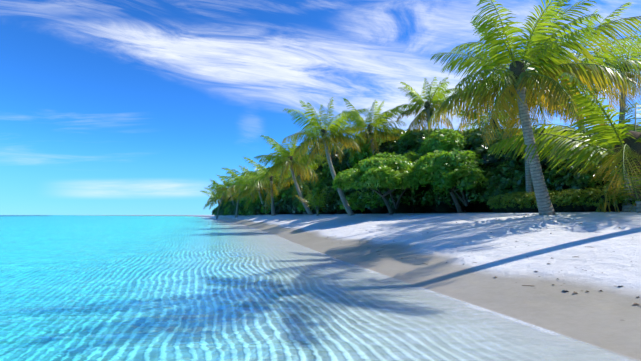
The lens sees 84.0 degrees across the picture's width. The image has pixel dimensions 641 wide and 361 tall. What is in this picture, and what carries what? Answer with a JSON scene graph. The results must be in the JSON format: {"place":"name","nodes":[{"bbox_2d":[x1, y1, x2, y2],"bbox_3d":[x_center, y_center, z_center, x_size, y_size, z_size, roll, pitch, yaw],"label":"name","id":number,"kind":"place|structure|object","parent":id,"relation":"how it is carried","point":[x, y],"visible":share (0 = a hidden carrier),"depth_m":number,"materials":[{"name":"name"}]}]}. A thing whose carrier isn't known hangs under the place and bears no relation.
{"place":"outdoors","nodes":[
{"label":"outdoors","id":0,"kind":"place"},
{"bbox_2d":[0,215,636,360],"bbox_3d":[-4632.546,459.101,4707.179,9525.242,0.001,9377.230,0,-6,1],"label":"sea water","id":1,"kind":"structure","parent":0,"point":[124,288],"depth_m":4.09,"materials":[{"name":"blue liquid"}]},
{"bbox_2d":[0,0,640,214],"label":"sky","id":2,"kind":"structure","parent":0,"point":[108,107],"materials":[{"name":"blue"}]},
{"bbox_2d":[102,211,640,360],"bbox_3d":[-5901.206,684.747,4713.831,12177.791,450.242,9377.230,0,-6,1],"label":"terrain","id":3,"kind":"structure","parent":0,"point":[513,253],"depth_m":5.75,"materials":[{"name":"white sand"}]},
{"bbox_2d":[200,188,225,214],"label":"palm","id":4,"kind":"object","parent":3,"relation":"on","point":[211,196],"visible":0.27,"depth_m":111.58,"materials":[{"name":"green plant"}]},
{"bbox_2d":[206,179,232,218],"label":"palm","id":5,"kind":"object","parent":3,"relation":"on","point":[219,197],"visible":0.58,"depth_m":94.98,"materials":[{"name":"green plant"}]},
{"bbox_2d":[208,173,238,204],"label":"palm","id":6,"kind":"object","parent":3,"relation":"on","point":[220,187],"visible":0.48,"depth_m":78.05,"materials":[{"name":"green plant"}]},
{"bbox_2d":[220,166,258,217],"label":"palm","id":7,"kind":"object","parent":3,"relation":"on","point":[227,190],"visible":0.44,"depth_m":61.86,"materials":[{"name":"green plant"}]},
{"bbox_2d":[225,169,256,208],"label":"palm","id":8,"kind":"object","parent":3,"relation":"on","point":[237,193],"visible":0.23,"depth_m":56.60,"materials":[{"name":"green plant"}]},
{"bbox_2d":[229,162,277,214],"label":"palm","id":9,"kind":"object","parent":3,"relation":"on","point":[246,190],"visible":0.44,"depth_m":49.57,"materials":[{"name":"green plant"}]},
{"bbox_2d":[241,157,293,215],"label":"palm","id":10,"kind":"object","parent":3,"relation":"on","point":[261,182],"visible":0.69,"depth_m":41.80,"materials":[{"name":"green plant"}]},
{"bbox_2d":[212,138,339,215],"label":"shrub belt","id":11,"kind":"object","parent":3,"relation":"on","point":[228,208],"visible":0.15,"depth_m":62.92,"materials":[{"name":"green plant"}]},
{"bbox_2d":[254,130,326,214],"bbox_3d":[-2.581,-0.482,29.471,6.161,7.370,5.262,2,-6,-19],"label":"palm","id":12,"kind":"object","parent":3,"relation":"on","point":[287,162],"visible":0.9,"depth_m":28.79,"materials":[{"name":"green plant"}]},
{"bbox_2d":[274,149,321,213],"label":"palm","id":13,"kind":"object","parent":3,"relation":"on","point":[299,179],"visible":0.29,"depth_m":33.66,"materials":[{"name":"green plant"}]},
{"bbox_2d":[296,182,336,215],"bbox_3d":[0.015,2.215,27.133,3.584,4.454,3.049,-4,-7,37],"label":"bush","id":14,"kind":"object","parent":3,"relation":"on","point":[317,206],"visible":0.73,"depth_m":26.82,"materials":[{"name":"green plant"}]},
{"bbox_2d":[254,130,392,214],"bbox_3d":[2.087,0.617,44.047,16.785,10.417,34.492,2,-6,-20],"label":"shrub belt","id":15,"kind":"object","parent":3,"relation":"on","point":[285,203],"visible":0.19,"depth_m":36.59,"materials":[{"name":"green plant"}]},
{"bbox_2d":[281,97,367,215],"bbox_3d":[0.201,-1.257,21.050,5.014,7.308,4.898,-4,-7,36],"label":"palm","id":16,"kind":"object","parent":3,"relation":"on","point":[332,129],"visible":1,"depth_m":21.00,"materials":[{"name":"green plant"}]},
{"bbox_2d":[336,98,406,157],"bbox_3d":[3.538,-1.672,24.235,5.260,8.409,5.174,0,-6,1],"label":"palm","id":17,"kind":"object","parent":3,"relation":"on","point":[380,120],"visible":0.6,"depth_m":23.84,"materials":[{"name":"green plant"}]},
{"bbox_2d":[332,152,433,214],"bbox_3d":[3.503,0.222,18.281,5.852,3.400,5.222,0,-6,1],"label":"tree","id":18,"kind":"object","parent":3,"relation":"on","point":[391,172],"visible":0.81,"depth_m":16.95,"materials":[{"name":"green plant"}]},
{"bbox_2d":[309,127,537,213],"bbox_3d":[7.374,-0.726,25.882,13.007,8.419,19.398,2,-6,-20],"label":"shrub belt","id":19,"kind":"object","parent":3,"relation":"on","point":[413,147],"visible":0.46,"depth_m":21.39,"materials":[{"name":"green plant"}]},
{"bbox_2d":[391,77,461,134],"bbox_3d":[6.642,-2.252,22.203,4.530,9.070,4.692,-2,-6,19],"label":"palm","id":20,"kind":"object","parent":3,"relation":"on","point":[429,107],"visible":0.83,"depth_m":22.25,"materials":[{"name":"green plant"}]},
{"bbox_2d":[412,148,497,212],"bbox_3d":[6.048,0.120,15.550,3.766,2.939,4.313,0,-6,1],"label":"tree","id":21,"kind":"object","parent":3,"relation":"on","point":[456,171],"visible":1,"depth_m":14.64,"materials":[{"name":"green plant"}]},
{"bbox_2d":[306,218,639,305],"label":"beach litter","id":22,"kind":"object","parent":3,"relation":"on","point":[495,276],"visible":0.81,"depth_m":4.93,"materials":[{"name":"brown plant"}]},
{"bbox_2d":[452,92,538,132],"bbox_3d":[9.518,-1.535,19.359,4.332,7.119,4.406,0,-6,1],"label":"palm","id":23,"kind":"object","parent":3,"relation":"on","point":[480,124],"visible":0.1,"depth_m":19.60,"materials":[{"name":"green plant"}]},
{"bbox_2d":[410,124,640,212],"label":"shrub belt","id":24,"kind":"object","parent":3,"relation":"on","point":[508,176],"visible":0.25,"depth_m":13.89,"materials":[{"name":"green plant"}]},
{"bbox_2d":[424,0,640,215],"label":"palm","id":25,"kind":"object","parent":3,"relation":"on","point":[539,59],"visible":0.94,"depth_m":8.96,"materials":[{"name":"green plant"}]},
{"bbox_2d":[464,36,615,193],"bbox_3d":[7.104,-1.765,12.669,3.902,6.291,4.412,2,-6,-16],"label":"palm","id":26,"kind":"object","parent":3,"relation":"on","point":[529,184],"visible":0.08,"depth_m":12.37,"materials":[{"name":"green plant"}]},
{"bbox_2d":[486,72,640,212],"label":"young palm","id":27,"kind":"object","parent":3,"relation":"on","point":[629,141],"visible":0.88,"depth_m":8.86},
{"bbox_2d":[487,186,640,212],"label":"hedge","id":28,"kind":"object","parent":3,"relation":"on","point":[575,201],"visible":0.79,"depth_m":10.30,"materials":[{"name":"green plant"}]},
{"bbox_2d":[500,2,640,130],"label":"palm","id":29,"kind":"object","parent":3,"relation":"on","point":[605,62],"visible":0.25,"depth_m":12.86,"materials":[{"name":"green plant"}]},
{"bbox_2d":[559,20,640,128],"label":"palm","id":30,"kind":"object","parent":3,"relation":"on","point":[630,76],"visible":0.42,"depth_m":15.46,"materials":[{"name":"green plant"}]},
{"bbox_2d":[583,135,640,212],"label":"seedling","id":31,"kind":"object","parent":3,"relation":"on","point":[636,192],"visible":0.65,"depth_m":8.15,"materials":[{"name":"green plant"}]}
]}

